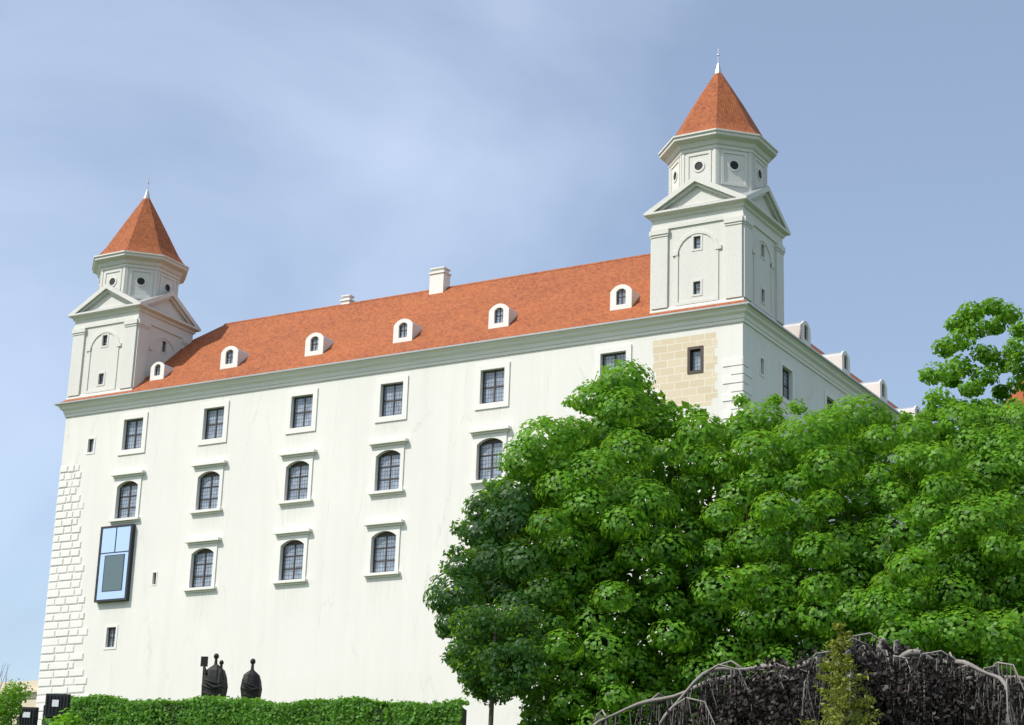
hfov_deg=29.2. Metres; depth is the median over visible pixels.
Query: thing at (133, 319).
tower
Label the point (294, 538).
castle walls
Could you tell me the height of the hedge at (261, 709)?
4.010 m
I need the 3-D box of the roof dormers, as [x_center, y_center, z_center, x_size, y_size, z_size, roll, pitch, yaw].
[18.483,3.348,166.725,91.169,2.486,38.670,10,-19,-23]
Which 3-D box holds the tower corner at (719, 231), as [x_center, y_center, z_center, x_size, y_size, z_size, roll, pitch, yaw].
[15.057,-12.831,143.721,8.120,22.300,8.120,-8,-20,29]
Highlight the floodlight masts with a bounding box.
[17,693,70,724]
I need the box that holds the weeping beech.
[590,632,1023,724]
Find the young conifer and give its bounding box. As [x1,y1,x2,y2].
[798,621,882,724]
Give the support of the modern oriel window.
attached to the castle walls
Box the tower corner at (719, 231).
[643,48,790,325]
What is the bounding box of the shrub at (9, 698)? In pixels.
[0,663,82,724]
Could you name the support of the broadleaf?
on the ground
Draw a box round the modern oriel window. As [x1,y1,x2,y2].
[94,524,135,602]
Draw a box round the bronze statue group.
[200,653,261,702]
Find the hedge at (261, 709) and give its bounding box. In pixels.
[41,693,469,724]
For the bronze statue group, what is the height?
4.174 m
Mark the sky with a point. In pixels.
(295, 155)
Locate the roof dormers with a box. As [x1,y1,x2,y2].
[150,284,1016,496]
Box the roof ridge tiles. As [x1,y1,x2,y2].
[224,253,897,407]
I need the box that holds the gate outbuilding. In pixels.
[0,680,37,724]
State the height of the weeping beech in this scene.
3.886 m
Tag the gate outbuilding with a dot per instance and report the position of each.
(31, 701)
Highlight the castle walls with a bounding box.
[36,304,1023,724]
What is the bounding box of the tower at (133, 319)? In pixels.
[66,177,200,399]
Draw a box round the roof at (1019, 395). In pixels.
[1001,381,1023,486]
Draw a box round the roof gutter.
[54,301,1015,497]
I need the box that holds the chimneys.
[340,266,451,304]
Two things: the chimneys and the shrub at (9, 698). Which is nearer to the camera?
the shrub at (9, 698)
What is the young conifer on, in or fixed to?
on the ground
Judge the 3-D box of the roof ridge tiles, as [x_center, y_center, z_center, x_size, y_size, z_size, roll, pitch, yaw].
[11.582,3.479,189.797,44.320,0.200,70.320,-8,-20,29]
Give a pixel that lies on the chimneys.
(439, 282)
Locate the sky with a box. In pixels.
[0,0,1023,681]
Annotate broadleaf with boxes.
[423,297,1023,724]
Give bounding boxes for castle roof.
[61,255,896,408]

